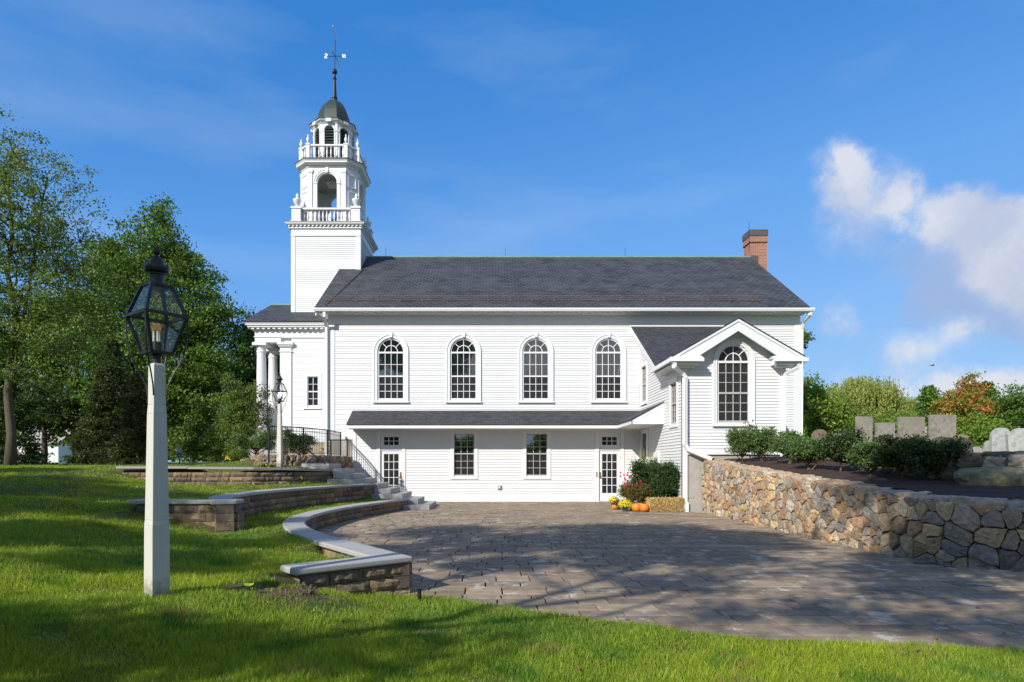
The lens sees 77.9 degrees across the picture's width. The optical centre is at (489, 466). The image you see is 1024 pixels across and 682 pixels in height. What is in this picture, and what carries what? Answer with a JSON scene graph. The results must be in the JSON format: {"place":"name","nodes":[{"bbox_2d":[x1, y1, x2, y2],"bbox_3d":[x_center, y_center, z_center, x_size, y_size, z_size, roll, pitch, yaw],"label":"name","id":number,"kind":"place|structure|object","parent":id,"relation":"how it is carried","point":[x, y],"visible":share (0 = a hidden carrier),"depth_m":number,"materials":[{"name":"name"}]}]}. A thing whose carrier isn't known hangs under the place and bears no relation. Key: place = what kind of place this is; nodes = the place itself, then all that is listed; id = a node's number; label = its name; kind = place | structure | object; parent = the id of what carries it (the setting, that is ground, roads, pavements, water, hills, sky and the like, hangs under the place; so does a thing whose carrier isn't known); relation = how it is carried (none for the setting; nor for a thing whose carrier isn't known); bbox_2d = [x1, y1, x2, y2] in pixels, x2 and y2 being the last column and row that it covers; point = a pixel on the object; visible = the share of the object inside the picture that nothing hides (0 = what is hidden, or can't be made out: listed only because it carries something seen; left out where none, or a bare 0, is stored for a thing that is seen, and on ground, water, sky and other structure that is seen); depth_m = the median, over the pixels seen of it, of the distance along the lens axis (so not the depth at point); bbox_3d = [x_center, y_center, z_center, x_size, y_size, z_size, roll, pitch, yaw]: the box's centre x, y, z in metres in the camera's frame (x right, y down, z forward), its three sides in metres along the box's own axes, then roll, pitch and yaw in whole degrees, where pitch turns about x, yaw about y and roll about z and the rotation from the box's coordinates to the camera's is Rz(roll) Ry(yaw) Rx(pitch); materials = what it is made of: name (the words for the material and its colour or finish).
{"place":"outdoors","nodes":[
{"label":"outdoors","id":0,"kind":"place"},
{"bbox_2d":[30,412,192,420],"bbox_3d":[-25.210,-3.173,37.998,23.121,1.018,0.033,0,0,0],"label":"overhead wire","id":1,"kind":"object","parent":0,"point":[85,417],"visible":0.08,"depth_m":37.99,"materials":[{"name":"black metal"}]},
{"bbox_2d":[186,461,236,463],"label":"mulch ground","id":2,"kind":"structure","parent":0,"point":[205,462],"depth_m":24.69,"materials":[{"name":"brown wood"}]},
{"bbox_2d":[222,449,251,460],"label":"azalea shrub","id":3,"kind":"object","parent":2,"relation":"on","point":[238,455],"visible":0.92,"depth_m":25.28,"materials":[{"name":"green plant"}]},
{"bbox_2d":[227,427,276,454],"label":"azalea shrub","id":4,"kind":"object","parent":2,"relation":"on","point":[257,442],"visible":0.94,"depth_m":23.85,"materials":[{"name":"green plant"}]},
{"bbox_2d":[245,383,276,454],"bbox_3d":[-9.256,-1.649,25.615,1.339,3.386,1.039,0,0,0],"label":"young tree","id":5,"kind":"object","parent":2,"relation":"on","point":[259,404],"visible":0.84,"depth_m":25.54,"materials":[{"name":"green plant"}]},
{"bbox_2d":[283,427,318,454],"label":"azalea shrub","id":6,"kind":"object","parent":2,"relation":"on","point":[308,442],"visible":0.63,"depth_m":24.07,"materials":[{"name":"green plant"}]},
{"bbox_2d":[20,456,894,467],"bbox_3d":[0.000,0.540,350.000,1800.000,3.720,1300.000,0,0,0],"label":"ground","id":7,"kind":"structure","parent":0,"point":[175,463],"depth_m":27.99,"materials":[{"name":"green plant"}]},
{"bbox_2d":[0,344,61,464],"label":"spruce tree","id":8,"kind":"object","parent":7,"relation":"on","point":[31,450],"visible":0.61,"depth_m":34.00,"materials":[{"name":"green plant"}]},
{"bbox_2d":[17,428,71,461],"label":"white house","id":9,"kind":"structure","parent":7,"relation":"on","point":[59,451],"depth_m":70.03,"materials":[{"name":"paint"}]},
{"bbox_2d":[0,376,115,463],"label":"shade tree","id":10,"kind":"object","parent":7,"relation":"on","point":[58,404],"visible":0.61,"depth_m":41.02,"materials":[{"name":"green plant"}]},
{"bbox_2d":[0,282,146,461],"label":"maple tree","id":11,"kind":"object","parent":7,"relation":"on","point":[46,371],"visible":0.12,"depth_m":44.20,"materials":[{"name":"green plant"}]},
{"bbox_2d":[60,334,145,464],"bbox_3d":[-19.651,-3.306,32.982,4.537,7.164,4.414,0,0,-41],"label":"spruce tree","id":12,"kind":"object","parent":7,"relation":"on","point":[91,430],"visible":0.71,"depth_m":32.24,"materials":[{"name":"green plant"}]},
{"bbox_2d":[0,427,234,461],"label":"woods","id":13,"kind":"object","parent":7,"relation":"on","point":[172,460],"depth_m":110.41,"materials":[{"name":"green plant"}]},
{"bbox_2d":[101,370,173,464],"bbox_3d":[-17.391,-2.273,31.489,3.082,5.088,3.097,0,0,0],"label":"spruce tree","id":14,"kind":"object","parent":7,"relation":"on","point":[136,395],"visible":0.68,"depth_m":31.04,"materials":[{"name":"green plant"}]},
{"bbox_2d":[27,192,256,432],"bbox_3d":[-21.643,-8.427,40.122,14.278,17.427,9.470,0,0,26],"label":"maple tree","id":15,"kind":"object","parent":7,"relation":"on","point":[206,362],"visible":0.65,"depth_m":39.05,"materials":[{"name":"green plant"}]},
{"bbox_2d":[121,363,220,462],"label":"shade tree","id":16,"kind":"object","parent":7,"relation":"on","point":[168,433],"depth_m":46.28,"materials":[{"name":"green plant"}]},
{"bbox_2d":[177,447,181,464],"bbox_3d":[-17.639,-0.515,35.978,0.280,1.150,0.096,0,0,0],"label":"parking sign","id":17,"kind":"object","parent":7,"relation":"on","point":[179,452],"visible":0.98,"depth_m":35.96,"materials":[{"name":"blue metal"}]},
{"bbox_2d":[167,390,267,464],"bbox_3d":[-16.247,-2.152,38.039,7.287,4.847,4.474,0,0,0],"label":"shade tree","id":18,"kind":"object","parent":7,"relation":"on","point":[194,427],"visible":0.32,"depth_m":37.28,"materials":[{"name":"green plant"}]},
{"bbox_2d":[193,407,246,461],"bbox_3d":[-12.824,-1.351,30.992,2.833,3.124,2.685,0,0,-43],"label":"lilac shrub","id":19,"kind":"object","parent":7,"relation":"on","point":[211,436],"visible":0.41,"depth_m":30.55,"materials":[{"name":"green plant"}]},
{"bbox_2d":[210,371,272,461],"bbox_3d":[-11.168,-2.040,28.460,2.585,4.403,2.487,0,0,0],"label":"lilac shrub","id":20,"kind":"object","parent":7,"relation":"on","point":[236,415],"visible":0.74,"depth_m":28.10,"materials":[{"name":"green plant"}]},
{"bbox_2d":[222,305,279,429],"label":"poplar tree","id":21,"kind":"object","parent":7,"relation":"on","point":[250,338],"visible":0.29,"depth_m":43.44,"materials":[{"name":"green plant"}]},
{"bbox_2d":[239,26,814,511],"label":"church","id":22,"kind":"structure","parent":7,"relation":"on","point":[507,378],"depth_m":26.08,"materials":[{"name":"paint"}]},
{"bbox_2d":[304,373,321,408],"bbox_3d":[-7.880,-3.345,28.265,0.790,1.610,0.140,0,0,0],"label":"window","id":23,"kind":"structure","parent":22,"relation":"in","point":[312,381],"depth_m":28.24,"materials":[{"name":"paint"}]},
{"bbox_2d":[372,332,408,402],"bbox_3d":[-4.060,-4.058,26.090,1.500,2.895,0.180,0,0,0],"label":"window","id":24,"kind":"structure","parent":22,"relation":"in","point":[390,362],"depth_m":26.14,"materials":[{"name":"paint"}]},
{"bbox_2d":[380,451,401,490],"bbox_3d":[-4.049,0.397,26.029,0.896,2.066,0.123,0,0,0],"label":"door","id":25,"kind":"structure","parent":22,"relation":"in","point":[391,461],"depth_m":26.06,"materials":[{"name":"paint"}]},
{"bbox_2d":[445,332,481,402],"bbox_3d":[-1.070,-4.058,26.090,1.500,2.895,0.180,0,0,0],"label":"window","id":26,"kind":"structure","parent":22,"relation":"in","point":[463,360],"depth_m":26.13,"materials":[{"name":"paint"}]},
{"bbox_2d":[450,430,477,478],"bbox_3d":[-1.040,-0.470,26.015,1.120,2.000,0.140,0,0,0],"label":"window","id":27,"kind":"structure","parent":22,"relation":"in","point":[463,443],"depth_m":26.04,"materials":[{"name":"paint"}]},
{"bbox_2d":[518,332,553,402],"bbox_3d":[1.913,-4.058,26.090,1.500,2.895,0.180,0,0,0],"label":"window","id":28,"kind":"structure","parent":22,"relation":"in","point":[535,357],"depth_m":26.13,"materials":[{"name":"paint"}]},
{"bbox_2d":[523,430,550,478],"bbox_3d":[1.940,-0.470,26.015,1.140,2.000,0.140,0,0,0],"label":"window","id":29,"kind":"structure","parent":22,"relation":"in","point":[536,443],"depth_m":26.04,"materials":[{"name":"paint"}]},
{"bbox_2d":[590,332,626,402],"bbox_3d":[4.910,-4.058,26.090,1.500,2.895,0.180,0,0,0],"label":"window","id":30,"kind":"structure","parent":22,"relation":"in","point":[608,360],"depth_m":26.13,"materials":[{"name":"paint"}]},
{"bbox_2d":[599,451,619,500],"bbox_3d":[4.944,0.397,26.029,0.896,2.066,0.123,0,0,0],"label":"door","id":31,"kind":"structure","parent":22,"relation":"in","point":[609,461],"depth_m":26.06,"materials":[{"name":"paint"}]},
{"bbox_2d":[640,361,647,405],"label":"window","id":32,"kind":"structure","parent":22,"relation":"in","point":[643,367],"depth_m":25.60,"materials":[{"name":"paint"}]},
{"bbox_2d":[641,429,646,463],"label":"window","id":33,"kind":"structure","parent":22,"relation":"in","point":[643,432],"depth_m":25.53,"materials":[{"name":"paint"}]},
{"bbox_2d":[668,377,677,428],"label":"window","id":34,"kind":"structure","parent":22,"relation":"in","point":[673,384],"depth_m":21.41,"materials":[{"name":"paint"}]},
{"bbox_2d":[712,340,756,425],"bbox_3d":[7.810,-2.653,20.240,1.390,2.767,0.180,0,0,0],"label":"window","id":35,"kind":"structure","parent":22,"relation":"in","point":[733,368],"depth_m":20.28,"materials":[{"name":"paint"}]},
{"bbox_2d":[825,374,910,420],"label":"willow tree","id":36,"kind":"object","parent":7,"relation":"on","point":[871,394],"visible":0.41,"depth_m":69.54,"materials":[{"name":"green plant"}]},
{"bbox_2d":[900,396,919,415],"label":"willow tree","id":37,"kind":"object","parent":7,"relation":"on","point":[911,403],"visible":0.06,"depth_m":72.52,"materials":[{"name":"green plant"}]},
{"bbox_2d":[912,384,943,438],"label":"tree","id":38,"kind":"object","parent":7,"relation":"on","point":[927,394],"visible":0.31,"depth_m":61.59,"materials":[{"name":"green plant"}]},
{"bbox_2d":[974,380,1000,405],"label":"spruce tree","id":39,"kind":"object","parent":7,"relation":"on","point":[989,393],"visible":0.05,"depth_m":57.52,"materials":[{"name":"green plant"}]},
{"bbox_2d":[0,456,1023,681],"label":"lawn","id":40,"kind":"structure","parent":0,"point":[287,578],"depth_m":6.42,"materials":[{"name":"green plant"}]},
{"bbox_2d":[0,103,133,465],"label":"honey locust tree","id":41,"kind":"object","parent":40,"relation":"on","point":[17,326],"visible":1,"depth_m":26.34,"materials":[{"name":"green plant"}]},
{"bbox_2d":[125,248,188,596],"bbox_3d":[-2.990,-0.290,5.690,0.383,3.340,0.384,0,0,37],"label":"lamp post","id":42,"kind":"object","parent":40,"relation":"on","point":[156,553],"visible":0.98,"depth_m":5.65,"materials":[{"name":"metal"}]},
{"bbox_2d":[116,467,332,484],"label":"retaining wall","id":43,"kind":"structure","parent":40,"relation":"on","point":[215,478],"depth_m":20.07,"materials":[{"name":"stone"}]},
{"bbox_2d":[129,483,375,532],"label":"retaining wall","id":44,"kind":"structure","parent":40,"relation":"on","point":[227,512],"depth_m":14.13,"materials":[{"name":"stone"}]},
{"bbox_2d":[129,587,405,604],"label":"soil crumbs","id":45,"kind":"object","parent":40,"relation":"on","point":[300,592],"visible":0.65,"depth_m":6.32,"materials":[{"name":"brown soil"}]},
{"bbox_2d":[272,374,286,466],"bbox_3d":[-7.160,-1.490,21.600,0.384,3.340,0.383,0,0,8],"label":"lamp post","id":46,"kind":"object","parent":40,"relation":"on","point":[279,461],"visible":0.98,"depth_m":21.54,"materials":[{"name":"metal"}]},
{"bbox_2d":[264,582,315,593],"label":"loose soil","id":47,"kind":"structure","parent":40,"relation":"on","point":[311,589],"depth_m":6.50,"materials":[{"name":"brown soil"}]},
{"bbox_2d":[251,454,352,471],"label":"stone wall","id":48,"kind":"structure","parent":40,"relation":"on","point":[343,461],"depth_m":22.55,"materials":[{"name":"grey stone"}]},
{"bbox_2d":[268,426,340,462],"bbox_3d":[-6.548,-0.714,23.716,0.685,1.348,4.388,0,0,21],"label":"metal railing","id":49,"kind":"object","parent":48,"relation":"on","point":[329,434],"visible":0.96,"depth_m":23.07,"materials":[{"name":"black metal"}]},
{"bbox_2d":[417,588,421,600],"bbox_3d":[-0.780,1.468,7.050,0.060,0.225,0.057,0,0,0],"label":"path light","id":50,"kind":"object","parent":40,"relation":"on","point":[419,593],"visible":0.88,"depth_m":7.03,"materials":[{"name":"black metal"}]},
{"bbox_2d":[9,569,1005,668],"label":"fallen leaves","id":51,"kind":"object","parent":40,"relation":"on","point":[576,666],"visible":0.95,"depth_m":5.74,"materials":[{"name":"brown plant"}]},
{"bbox_2d":[0,0,1023,461],"label":"sky","id":52,"kind":"structure","parent":0,"point":[877,146],"materials":[{"name":"blue"}]},
{"bbox_2d":[317,502,1023,649],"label":"patio","id":53,"kind":"structure","parent":0,"point":[722,573],"depth_m":8.93,"materials":[{"name":"grey stone"}]},
{"bbox_2d":[281,498,411,595],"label":"retaining wall","id":54,"kind":"structure","parent":53,"relation":"on","point":[366,568],"depth_m":7.64,"materials":[{"name":"stone"}]},
{"bbox_2d":[608,496,619,505],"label":"potted mums","id":55,"kind":"object","parent":53,"relation":"on","point":[611,499],"visible":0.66,"depth_m":22.46,"materials":[{"name":"yellow plant"}]},
{"bbox_2d":[612,500,620,509],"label":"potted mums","id":56,"kind":"object","parent":53,"relation":"on","point":[616,504],"visible":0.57,"depth_m":21.21,"materials":[{"name":"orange plant"}]},
{"bbox_2d":[618,499,631,511],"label":"potted mums","id":57,"kind":"object","parent":53,"relation":"on","point":[624,504],"visible":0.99,"depth_m":20.35,"materials":[{"name":"yellow plant"}]},
{"bbox_2d":[617,472,641,501],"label":"rose bush","id":58,"kind":"object","parent":53,"relation":"on","point":[621,489],"visible":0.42,"depth_m":22.00,"materials":[{"name":"pink plant"}]},
{"bbox_2d":[632,501,639,511],"bbox_3d":[4.712,1.286,20.295,0.302,0.337,0.310,0,0,0],"label":"pumpkin","id":59,"kind":"object","parent":53,"relation":"on","point":[636,506],"visible":0.99,"depth_m":20.18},
{"bbox_2d":[622,481,655,504],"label":"rose bush","id":60,"kind":"object","parent":53,"relation":"on","point":[639,493],"visible":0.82,"depth_m":21.24,"materials":[{"name":"green plant"}]},
{"bbox_2d":[640,502,648,511],"bbox_3d":[4.944,1.290,20.201,0.292,0.328,0.300,0,0,0],"label":"pumpkin","id":61,"kind":"object","parent":53,"relation":"on","point":[644,507],"visible":1,"depth_m":20.10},
{"bbox_2d":[634,448,656,462],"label":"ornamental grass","id":62,"kind":"object","parent":53,"relation":"on","point":[646,457],"depth_m":23.34,"materials":[{"name":"beige plant"}]},
{"bbox_2d":[626,455,666,485],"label":"holly bush","id":63,"kind":"object","parent":53,"relation":"on","point":[641,469],"visible":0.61,"depth_m":22.34,"materials":[{"name":"green plant"}]},
{"bbox_2d":[646,459,681,497],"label":"holly bush","id":64,"kind":"object","parent":53,"relation":"on","point":[666,476],"visible":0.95,"depth_m":20.71,"materials":[{"name":"green plant"}]},
{"bbox_2d":[645,496,684,511],"bbox_3d":[5.649,1.210,20.372,1.264,0.500,0.635,0,0,0],"label":"hay bale","id":65,"kind":"object","parent":53,"relation":"on","point":[667,504],"visible":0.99,"depth_m":20.14,"materials":[{"name":"plant"}]},
{"bbox_2d":[701,459,1023,571],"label":"fieldstone wall","id":66,"kind":"structure","parent":53,"relation":"on","point":[958,531],"depth_m":11.52,"materials":[{"name":"beige stone"}]},
{"bbox_2d":[429,510,926,603],"bbox_3d":[4.100,1.580,15.150,20.200,0.180,21.900,0,0,0],"label":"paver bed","id":67,"kind":"object","parent":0,"point":[529,579],"depth_m":8.94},
{"bbox_2d":[300,464,435,509],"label":"granite stairs","id":68,"kind":"structure","parent":67,"relation":"on","point":[383,490],"depth_m":22.06,"materials":[{"name":"stone"}]},
{"bbox_2d":[283,438,323,462],"bbox_3d":[-6.518,-0.511,22.033,1.470,0.942,0.086,0,0,-4],"label":"handrail","id":69,"kind":"object","parent":68,"relation":"on","point":[304,447],"visible":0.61,"depth_m":22.02,"materials":[{"name":"black metal"}]},
{"bbox_2d":[724,456,1023,498],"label":"mulch bed","id":70,"kind":"object","parent":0,"point":[895,481],"visible":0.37,"depth_m":13.08,"materials":[{"name":"brown soil"}]},
{"bbox_2d":[721,424,765,461],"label":"azalea bush","id":71,"kind":"object","parent":70,"relation":"on","point":[736,438],"visible":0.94,"depth_m":18.78,"materials":[{"name":"green plant"}]},
{"bbox_2d":[740,418,779,460],"bbox_3d":[8.094,-0.643,18.915,1.534,1.646,1.239,0,0,0],"label":"azalea bush","id":72,"kind":"object","parent":70,"relation":"on","point":[766,435],"visible":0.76,"depth_m":18.74,"materials":[{"name":"green plant"}]},
{"bbox_2d":[765,428,806,463],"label":"azalea bush","id":73,"kind":"object","parent":70,"relation":"on","point":[778,444],"visible":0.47,"depth_m":17.55,"materials":[{"name":"green plant"}]},
{"bbox_2d":[781,435,834,469],"bbox_3d":[8.075,-0.196,15.998,1.211,1.205,1.230,0,0,42],"label":"azalea bush","id":74,"kind":"object","parent":70,"relation":"on","point":[801,445],"visible":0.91,"depth_m":15.88,"materials":[{"name":"green plant"}]},
{"bbox_2d":[808,426,869,470],"bbox_3d":[8.483,-0.263,15.169,1.515,1.421,1.196,0,0,0],"label":"azalea bush","id":75,"kind":"object","parent":70,"relation":"on","point":[838,446],"visible":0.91,"depth_m":15.05,"materials":[{"name":"green plant"}]},
{"bbox_2d":[842,438,888,474],"bbox_3d":[8.491,-0.069,14.145,1.137,1.177,1.174,0,0,26],"label":"azalea bush","id":76,"kind":"object","parent":70,"relation":"on","point":[862,461],"visible":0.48,"depth_m":14.00,"materials":[{"name":"green plant"}]},
{"bbox_2d":[860,429,941,489],"bbox_3d":[8.644,-0.099,13.300,1.454,1.320,1.059,0,0,43],"label":"azalea bush","id":77,"kind":"object","parent":70,"relation":"on","point":[886,453],"visible":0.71,"depth_m":13.23,"materials":[{"name":"green plant"}]},
{"bbox_2d":[815,451,1023,497],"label":"boulder wall","id":78,"kind":"structure","parent":70,"relation":"on","point":[998,468],"depth_m":11.69,"materials":[{"name":"grey stone"}]},
{"bbox_2d":[895,433,972,479],"bbox_3d":[8.784,-0.032,12.521,1.238,1.259,1.266,0,0,-33],"label":"azalea bush","id":79,"kind":"object","parent":70,"relation":"on","point":[929,456],"visible":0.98,"depth_m":12.41,"materials":[{"name":"green plant"}]},
{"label":"graveyard lawn","id":80,"kind":"structure","parent":0,"visible":0},
{"bbox_2d":[803,328,815,366],"bbox_3d":[18.954,-5.089,40.050,2.814,9.347,3.026,0,0,14],"label":"tall tree","id":81,"kind":"object","parent":80,"relation":"on","point":[807,336],"visible":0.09,"depth_m":39.13,"materials":[{"name":"green plant"}]},
{"bbox_2d":[811,429,826,440],"bbox_3d":[11.216,-0.917,21.495,0.557,0.670,0.100,0,1,0],"label":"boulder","id":82,"kind":"object","parent":80,"relation":"on","point":[815,433],"visible":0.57,"depth_m":21.44,"materials":[{"name":"brown stone"}]},
{"bbox_2d":[803,370,865,437],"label":"maple tree","id":83,"kind":"object","parent":80,"relation":"on","point":[822,410],"visible":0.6,"depth_m":42.94,"materials":[{"name":"green plant"}]},
{"bbox_2d":[833,396,880,429],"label":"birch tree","id":84,"kind":"object","parent":80,"relation":"on","point":[852,404],"visible":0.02,"depth_m":51.27,"materials":[{"name":"green plant"}]},
{"bbox_2d":[855,416,872,442],"bbox_3d":[11.244,-0.966,19.009,0.494,1.043,0.100,2,-1,-4],"label":"gravestone","id":85,"kind":"object","parent":80,"relation":"on","point":[864,422],"visible":0.5,"depth_m":18.97,"materials":[{"name":"grey stone"}]},
{"bbox_2d":[875,423,894,441],"bbox_3d":[11.861,-0.874,18.989,0.544,0.859,0.100,0,2,3],"label":"gravestone","id":86,"kind":"object","parent":80,"relation":"on","point":[884,428],"visible":0.5,"depth_m":18.93,"materials":[{"name":"grey stone"}]},
{"bbox_2d":[897,417,924,439],"bbox_3d":[11.995,-0.894,18.011,0.708,1.008,0.100,0,-1,6],"label":"gravestone","id":87,"kind":"object","parent":80,"relation":"on","point":[909,426],"visible":0.56,"depth_m":17.97,"materials":[{"name":"grey stone"}]},
{"bbox_2d":[842,404,1019,445],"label":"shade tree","id":88,"kind":"object","parent":80,"relation":"on","point":[976,431],"visible":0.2,"depth_m":46.37,"materials":[{"name":"green plant"}]},
{"bbox_2d":[931,437,949,443],"bbox_3d":[10.728,-0.462,14.995,0.505,0.474,0.100,0,2,0],"label":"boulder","id":89,"kind":"object","parent":80,"relation":"on","point":[937,439],"visible":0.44,"depth_m":14.94,"materials":[{"name":"grey stone"}]},
{"bbox_2d":[928,415,956,440],"bbox_3d":[12.874,-0.923,17.994,0.720,1.066,0.140,0,1,-2],"label":"gravestone","id":90,"kind":"object","parent":80,"relation":"on","point":[942,425],"visible":0.56,"depth_m":17.92,"materials":[{"name":"grey stone"}]},
{"bbox_2d":[949,438,972,451],"bbox_3d":[10.882,-0.427,14.603,0.463,0.449,0.140,0,-1,0],"label":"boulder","id":91,"kind":"object","parent":80,"relation":"on","point":[971,446],"visible":0.29,"depth_m":14.54,"materials":[{"name":"stone"}]},
{"bbox_2d":[925,370,1004,441],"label":"maple tree","id":92,"kind":"object","parent":80,"relation":"on","point":[965,396],"visible":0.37,"depth_m":49.38,"materials":[{"name":"orange plant"}]},
{"bbox_2d":[973,447,982,451],"bbox_3d":[11.539,-0.341,15.000,0.243,0.231,0.100,0,0,0],"label":"gravestone","id":93,"kind":"object","parent":80,"relation":"on","point":[977,449],"visible":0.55,"depth_m":14.95,"materials":[{"name":"grey stone"}]},
{"bbox_2d":[983,441,988,450],"bbox_3d":[12.611,-0.464,16.000,0.186,0.372,0.100,12,0,0],"label":"gravestone","id":94,"kind":"object","parent":80,"relation":"on","point":[986,446],"visible":0.35,"depth_m":15.96,"materials":[{"name":"grey stone"}]},
{"bbox_2d":[989,428,1009,450],"bbox_3d":[10.986,-0.488,13.600,0.387,0.680,0.100,0,0,8],"label":"gravestone","id":95,"kind":"object","parent":80,"relation":"on","point":[997,440],"visible":0.68,"depth_m":13.56,"materials":[{"name":"grey stone"}]},
{"bbox_2d":[983,380,1023,438],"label":"maple tree","id":96,"kind":"object","parent":80,"relation":"on","point":[1011,404],"visible":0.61,"depth_m":47.66,"materials":[{"name":"green plant"}]},
{"bbox_2d":[1005,428,1023,451],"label":"gravestone","id":97,"kind":"object","parent":80,"relation":"on","point":[1014,439],"visible":0.84,"depth_m":13.39,"materials":[{"name":"grey stone"}]}
]}

